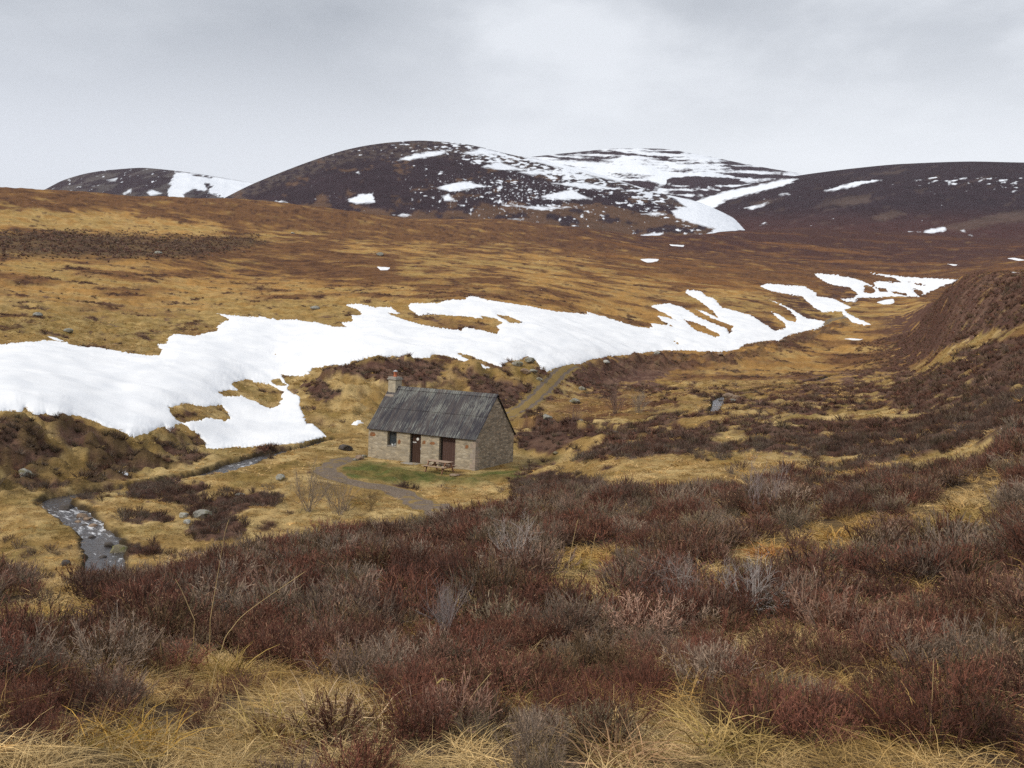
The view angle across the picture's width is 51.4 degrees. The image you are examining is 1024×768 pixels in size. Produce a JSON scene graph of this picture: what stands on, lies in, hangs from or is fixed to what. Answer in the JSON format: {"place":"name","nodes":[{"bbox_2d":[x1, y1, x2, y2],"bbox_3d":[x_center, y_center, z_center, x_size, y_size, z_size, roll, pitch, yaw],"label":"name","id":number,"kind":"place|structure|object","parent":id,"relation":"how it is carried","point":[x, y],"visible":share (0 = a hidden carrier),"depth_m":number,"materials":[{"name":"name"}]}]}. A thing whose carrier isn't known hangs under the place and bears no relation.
{"place":"outdoors","nodes":[
{"label":"outdoors","id":0,"kind":"place"},
{"bbox_2d":[45,168,253,198],"bbox_3d":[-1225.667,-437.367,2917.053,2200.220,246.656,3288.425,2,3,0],"label":"hill","id":1,"kind":"structure","parent":0,"point":[145,182],"depth_m":2071.98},
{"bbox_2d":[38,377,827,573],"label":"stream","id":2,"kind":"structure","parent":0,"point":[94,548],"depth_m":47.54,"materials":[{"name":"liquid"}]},
{"bbox_2d":[225,141,744,235],"bbox_3d":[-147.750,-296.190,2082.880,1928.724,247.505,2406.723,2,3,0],"label":"hill","id":3,"kind":"structure","parent":0,"point":[425,180],"depth_m":1304.53,"materials":[{"name":"brown plant"}]},
{"bbox_2d":[0,187,1023,767],"bbox_3d":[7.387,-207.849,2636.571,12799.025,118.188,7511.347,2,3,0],"label":"ground","id":4,"kind":"structure","parent":0,"point":[598,273],"depth_m":157.83,"materials":[{"name":"brown plant"}]},
{"bbox_2d":[18,468,31,476],"bbox_3d":[-25.666,4.706,56.218,0.796,0.514,0.748,-1,4,-39],"label":"boulder","id":5,"kind":"object","parent":4,"relation":"on","point":[22,470],"visible":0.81,"depth_m":55.92,"materials":[{"name":"grey stone"}]},
{"bbox_2d":[33,312,42,315],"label":"boulder","id":6,"kind":"object","parent":4,"relation":"on","point":[37,314],"visible":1,"depth_m":123.56,"materials":[{"name":"grey stone"}]},
{"bbox_2d":[15,601,83,618],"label":"grass tussock","id":7,"kind":"object","parent":4,"relation":"on","point":[52,611],"depth_m":12.95,"materials":[{"name":"plant"}]},
{"bbox_2d":[60,560,70,565],"bbox_3d":[-16.485,6.641,39.451,0.389,0.276,0.373,2,3,0],"label":"boulder","id":8,"kind":"object","parent":4,"relation":"on","point":[67,562],"visible":0.81,"depth_m":39.28,"materials":[{"name":"stone"}]},
{"bbox_2d":[59,504,73,509],"bbox_3d":[-21.407,5.977,51.228,0.589,0.439,0.743,3,4,11],"label":"boulder","id":9,"kind":"object","parent":4,"relation":"on","point":[66,507],"visible":0.79,"depth_m":51.02,"materials":[{"name":"stone"}]},
{"bbox_2d":[63,328,73,332],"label":"boulder","id":10,"kind":"object","parent":4,"relation":"on","point":[69,330],"visible":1,"depth_m":113.34,"materials":[{"name":"grey stone"}]},
{"bbox_2d":[76,513,87,517],"bbox_3d":[-19.985,6.120,49.353,0.510,0.279,0.489,4,4,33],"label":"boulder","id":11,"kind":"object","parent":4,"relation":"on","point":[80,515],"visible":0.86,"depth_m":49.24,"materials":[{"name":"beige stone"}]},
{"bbox_2d":[104,542,113,546],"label":"boulder","id":12,"kind":"object","parent":4,"relation":"on","point":[109,544],"visible":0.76,"depth_m":43.54,"materials":[{"name":"stone"}]},
{"bbox_2d":[110,544,127,552],"bbox_3d":[-15.766,6.669,42.732,0.650,0.468,0.778,1,4,-12],"label":"boulder","id":13,"kind":"object","parent":4,"relation":"on","point":[118,548],"visible":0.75,"depth_m":42.55,"materials":[{"name":"stone"}]},
{"bbox_2d":[13,683,248,767],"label":"grass tussock","id":14,"kind":"object","parent":4,"relation":"on","point":[124,733],"depth_m":5.78,"materials":[{"name":"beige plant"}]},
{"bbox_2d":[139,690,170,748],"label":"grass stalk","id":15,"kind":"object","parent":4,"relation":"on","point":[158,716],"depth_m":5.91,"materials":[{"name":"beige plant"}]},
{"bbox_2d":[179,513,188,518],"bbox_3d":[-14.982,6.008,48.709,0.442,0.286,0.571,0,4,-35],"label":"boulder","id":16,"kind":"object","parent":4,"relation":"on","point":[183,515],"visible":0.84,"depth_m":48.50,"materials":[{"name":"stone"}]},
{"bbox_2d":[175,579,194,650],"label":"grass stalk","id":17,"kind":"object","parent":4,"relation":"on","point":[191,613],"depth_m":9.52,"materials":[{"name":"beige plant"}]},
{"bbox_2d":[192,509,211,518],"bbox_3d":[-14.139,5.969,48.613,0.905,0.474,0.752,0,4,-33],"label":"boulder","id":18,"kind":"object","parent":4,"relation":"on","point":[203,512],"visible":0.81,"depth_m":48.36,"materials":[{"name":"grey stone"}]},
{"bbox_2d":[209,520,228,659],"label":"grass stalk","id":19,"kind":"object","parent":4,"relation":"on","point":[215,588],"depth_m":9.59,"materials":[{"name":"beige plant"}]},
{"bbox_2d":[162,641,286,684],"bbox_3d":[-2.255,2.217,8.490,1.055,0.307,1.041,4,4,30],"label":"grass tussock","id":20,"kind":"object","parent":4,"relation":"on","point":[231,664],"depth_m":8.56,"materials":[{"name":"beige plant"}]},
{"bbox_2d":[211,571,305,703],"bbox_3d":[-1.752,1.755,7.343,0.662,0.894,0.061,0,4,-33],"label":"grass stalk","id":21,"kind":"object","parent":4,"relation":"on","point":[233,626],"depth_m":7.24,"materials":[{"name":"beige plant"}]},
{"bbox_2d":[193,678,365,766],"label":"grass tussock","id":22,"kind":"object","parent":4,"relation":"on","point":[263,716],"depth_m":6.11,"materials":[{"name":"beige plant"}]},
{"bbox_2d":[276,474,284,480],"bbox_3d":[-12.752,5.145,58.636,0.515,0.392,0.662,1,4,-19],"label":"boulder","id":23,"kind":"object","parent":4,"relation":"on","point":[280,477],"visible":0.98,"depth_m":58.45,"materials":[{"name":"grey stone"}]},
{"bbox_2d":[273,455,335,513],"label":"bare shrub","id":24,"kind":"object","parent":4,"relation":"on","point":[312,490],"visible":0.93,"depth_m":47.26,"materials":[{"name":"brown plant"}]},
{"bbox_2d":[211,662,413,747],"bbox_3d":[-1.091,1.894,6.421,1.205,0.319,1.356,5,4,37],"label":"grass tussock","id":25,"kind":"object","parent":4,"relation":"on","point":[350,718],"depth_m":6.38,"materials":[{"name":"beige plant"}]},
{"bbox_2d":[310,306,319,309],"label":"boulder","id":26,"kind":"object","parent":4,"relation":"on","point":[315,307],"visible":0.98,"depth_m":161.74,"materials":[{"name":"grey stone"}]},
{"bbox_2d":[315,467,361,515],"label":"bare shrub","id":27,"kind":"object","parent":4,"relation":"on","point":[338,497],"visible":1,"depth_m":46.62,"materials":[{"name":"brown plant"}]},
{"bbox_2d":[338,444,352,450],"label":"boulder","id":28,"kind":"object","parent":4,"relation":"on","point":[344,447],"visible":0.94,"depth_m":74.80,"materials":[{"name":"stone"}]},
{"bbox_2d":[351,420,362,424],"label":"snow patch","id":29,"kind":"object","parent":4,"relation":"on","point":[357,422],"visible":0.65,"depth_m":87.76,"materials":[{"name":"white snow"}]},
{"bbox_2d":[355,455,363,459],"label":"boulder","id":30,"kind":"object","parent":4,"relation":"on","point":[359,457],"visible":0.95,"depth_m":71.99,"materials":[{"name":"beige stone"}]},
{"bbox_2d":[357,485,382,511],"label":"bare shrub","id":31,"kind":"object","parent":4,"relation":"on","point":[370,499],"visible":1,"depth_m":47.78,"materials":[{"name":"brown plant"}]},
{"bbox_2d":[378,267,389,269],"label":"snow patch","id":32,"kind":"object","parent":4,"relation":"on","point":[383,268],"visible":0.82,"depth_m":296.67,"materials":[{"name":"white snow"}]},
{"bbox_2d":[0,289,824,448],"bbox_3d":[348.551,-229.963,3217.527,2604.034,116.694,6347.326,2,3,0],"label":"snow drift","id":33,"kind":"object","parent":4,"relation":"on","point":[132,394],"visible":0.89,"depth_m":114.91,"materials":[{"name":"white snow"}]},
{"bbox_2d":[422,459,455,473],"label":"picnic table","id":34,"kind":"object","parent":4,"relation":"on","point":[445,463],"visible":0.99,"depth_m":67.62,"materials":[{"name":"brown wood"}]},
{"bbox_2d":[367,370,515,470],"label":"stone bothy","id":35,"kind":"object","parent":4,"relation":"on","point":[472,431],"visible":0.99,"depth_m":71.25,"materials":[{"name":"stone"}]},
{"bbox_2d":[387,431,396,446],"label":"window frame","id":36,"kind":"structure","parent":35,"relation":"in","point":[392,435],"depth_m":72.36,"materials":[{"name":"grey glass"}]},
{"bbox_2d":[412,434,420,462],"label":"door","id":37,"kind":"structure","parent":35,"relation":"in","point":[416,447],"depth_m":71.33,"materials":[{"name":"brown paint"}]},
{"bbox_2d":[442,437,455,466],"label":"door","id":38,"kind":"structure","parent":35,"relation":"in","point":[448,450],"depth_m":70.03,"materials":[{"name":"brown wood"}]},
{"bbox_2d":[409,571,473,635],"bbox_3d":[-0.663,2.362,11.420,0.536,0.745,0.797,5,4,36],"label":"dead heather","id":39,"kind":"object","parent":4,"relation":"on","point":[447,610],"visible":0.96,"depth_m":11.38,"materials":[{"name":"plant"}]},
{"bbox_2d":[434,673,454,689],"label":"grass stalk","id":40,"kind":"object","parent":4,"relation":"on","point":[441,679],"depth_m":6.64,"materials":[{"name":"beige plant"}]},
{"bbox_2d":[450,673,490,740],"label":"grass stalk","id":41,"kind":"object","parent":4,"relation":"on","point":[464,706],"depth_m":6.44,"materials":[{"name":"beige plant"}]},
{"bbox_2d":[0,433,1023,767],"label":"heather","id":42,"kind":"object","parent":4,"relation":"on","point":[350,623],"visible":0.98,"depth_m":10.57,"materials":[{"name":"brown plant"}]},
{"bbox_2d":[0,228,1023,557],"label":"heather","id":43,"kind":"object","parent":4,"relation":"on","point":[994,410],"visible":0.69,"depth_m":62.27,"materials":[{"name":"brown plant"}]},
{"bbox_2d":[0,270,1023,579],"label":"grass","id":44,"kind":"structure","parent":4,"relation":"on","point":[404,506],"depth_m":52.01,"materials":[{"name":"beige plant"}]},
{"bbox_2d":[488,509,543,563],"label":"dead heather","id":45,"kind":"object","parent":4,"relation":"on","point":[518,538],"visible":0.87,"depth_m":16.83,"materials":[{"name":"grey plant"}]},
{"bbox_2d":[512,361,523,366],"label":"boulder","id":46,"kind":"object","parent":4,"relation":"on","point":[517,363],"visible":1,"depth_m":117.08,"materials":[{"name":"grey stone"}]},
{"bbox_2d":[520,368,530,373],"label":"boulder","id":47,"kind":"object","parent":4,"relation":"on","point":[525,371],"visible":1,"depth_m":115.99,"materials":[{"name":"beige stone"}]},
{"bbox_2d":[524,357,534,362],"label":"boulder","id":48,"kind":"object","parent":4,"relation":"on","point":[529,359],"visible":1,"depth_m":123.26,"materials":[{"name":"grey stone"}]},
{"bbox_2d":[543,414,552,420],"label":"boulder","id":49,"kind":"object","parent":4,"relation":"on","point":[546,416],"visible":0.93,"depth_m":86.58,"materials":[{"name":"grey stone"}]},
{"bbox_2d":[560,404,584,426],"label":"bare shrub","id":50,"kind":"object","parent":4,"relation":"on","point":[573,414],"visible":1,"depth_m":83.17,"materials":[{"name":"brown plant"}]},
{"bbox_2d":[567,520,577,590],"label":"grass stalk","id":51,"kind":"object","parent":4,"relation":"on","point":[570,555],"depth_m":14.46,"materials":[{"name":"beige plant"}]},
{"bbox_2d":[569,398,579,403],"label":"boulder","id":52,"kind":"object","parent":4,"relation":"on","point":[575,400],"visible":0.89,"depth_m":108.44,"materials":[{"name":"grey stone"}]},
{"bbox_2d":[551,551,602,570],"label":"grass tussock","id":53,"kind":"object","parent":4,"relation":"on","point":[583,564],"depth_m":17.50,"materials":[{"name":"yellow plant"}]},
{"bbox_2d":[590,534,595,589],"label":"grass stalk","id":54,"kind":"object","parent":4,"relation":"on","point":[590,566],"depth_m":14.47,"materials":[{"name":"beige plant"}]},
{"bbox_2d":[599,385,627,413],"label":"bare shrub","id":55,"kind":"object","parent":4,"relation":"on","point":[614,399],"visible":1,"depth_m":89.60,"materials":[{"name":"brown plant"}]},
{"bbox_2d":[514,690,728,767],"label":"grass tussock","id":56,"kind":"object","parent":4,"relation":"on","point":[604,747],"depth_m":5.68,"materials":[{"name":"beige plant"}]},
{"bbox_2d":[629,388,654,412],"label":"bare shrub","id":57,"kind":"object","parent":4,"relation":"on","point":[638,403],"visible":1,"depth_m":89.54,"materials":[{"name":"brown plant"}]},
{"bbox_2d":[641,259,658,262],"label":"snow patch","id":58,"kind":"object","parent":4,"relation":"on","point":[649,260],"visible":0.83,"depth_m":527.29,"materials":[{"name":"white snow"}]},
{"bbox_2d":[629,548,701,603],"bbox_3d":[1.830,2.431,12.447,0.918,1.061,1.576,3,4,18],"label":"dead heather","id":59,"kind":"object","parent":4,"relation":"on","point":[689,568],"visible":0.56,"depth_m":12.38,"materials":[{"name":"plant"}]},
{"bbox_2d":[674,668,705,738],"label":"grass stalk","id":60,"kind":"object","parent":4,"relation":"on","point":[689,698],"depth_m":6.32,"materials":[{"name":"beige plant"}]},
{"bbox_2d":[722,393,733,397],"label":"boulder","id":61,"kind":"object","parent":4,"relation":"on","point":[729,394],"visible":0.74,"depth_m":103.88,"materials":[{"name":"beige stone"}]},
{"bbox_2d":[633,690,839,767],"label":"grass tussock","id":62,"kind":"object","parent":4,"relation":"on","point":[742,741],"depth_m":5.77,"materials":[{"name":"beige plant"}]},
{"bbox_2d":[733,539,788,559],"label":"grass tussock","id":63,"kind":"object","parent":4,"relation":"on","point":[754,550],"depth_m":17.67,"materials":[{"name":"yellow plant"}]},
{"bbox_2d":[711,546,811,617],"bbox_3d":[2.665,2.339,12.123,1.448,1.037,1.089,5,5,42],"label":"dead heather","id":64,"kind":"object","parent":4,"relation":"on","point":[757,570],"visible":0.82,"depth_m":12.16,"materials":[{"name":"plant"}]},
{"bbox_2d":[732,448,799,516],"bbox_3d":[5.564,2.136,23.790,1.437,1.676,1.059,0,4,-31],"label":"dead heather","id":65,"kind":"object","parent":4,"relation":"on","point":[751,474],"visible":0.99,"depth_m":23.68,"materials":[{"name":"plant"}]},
{"bbox_2d":[761,283,870,325],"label":"snow patch","id":66,"kind":"object","parent":4,"relation":"on","point":[823,304],"visible":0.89,"depth_m":370.31,"materials":[{"name":"white snow"}]},
{"bbox_2d":[804,525,855,543],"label":"grass tussock","id":67,"kind":"object","parent":4,"relation":"on","point":[831,534],"depth_m":19.23,"materials":[{"name":"yellow plant"}]},
{"bbox_2d":[815,272,954,301],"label":"snow patch","id":68,"kind":"object","parent":4,"relation":"on","point":[906,285],"visible":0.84,"depth_m":492.71,"materials":[{"name":"white snow"}]},
{"bbox_2d":[877,299,893,303],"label":"snow patch","id":69,"kind":"object","parent":4,"relation":"on","point":[889,301],"visible":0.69,"depth_m":393.58,"materials":[{"name":"white snow"}]},
{"bbox_2d":[820,681,1020,763],"bbox_3d":[2.313,1.815,5.787,1.126,0.280,1.204,1,4,-16],"label":"grass tussock","id":70,"kind":"object","parent":4,"relation":"on","point":[936,745],"depth_m":5.68,"materials":[{"name":"beige plant"}]},
{"bbox_2d":[929,659,933,748],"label":"grass stalk","id":71,"kind":"object","parent":4,"relation":"on","point":[932,694],"depth_m":5.76,"materials":[{"name":"beige plant"}]},
{"bbox_2d":[931,497,988,514],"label":"grass tussock","id":72,"kind":"object","parent":4,"relation":"on","point":[959,507],"depth_m":20.74,"materials":[{"name":"beige plant"}]},
{"bbox_2d":[0,0,1023,189],"label":"sky","id":73,"kind":"structure","parent":0,"point":[253,91],"materials":[{"name":"grey"}]},
{"bbox_2d":[308,314,853,517],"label":"track","id":74,"kind":"structure","parent":0,"point":[543,388],"depth_m":65.42,"materials":[{"name":"brown soil"}]},
{"bbox_2d":[528,148,804,200],"bbox_3d":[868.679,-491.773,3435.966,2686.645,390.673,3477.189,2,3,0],"label":"hill","id":75,"kind":"structure","parent":0,"point":[686,175],"depth_m":2556.81,"materials":[{"name":"white snow"}]},
{"bbox_2d":[695,161,1023,238],"bbox_3d":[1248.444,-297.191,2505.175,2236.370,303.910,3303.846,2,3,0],"label":"hill","id":76,"kind":"structure","parent":0,"point":[977,199],"depth_m":1491.47,"materials":[{"name":"brown plant"}]}
]}

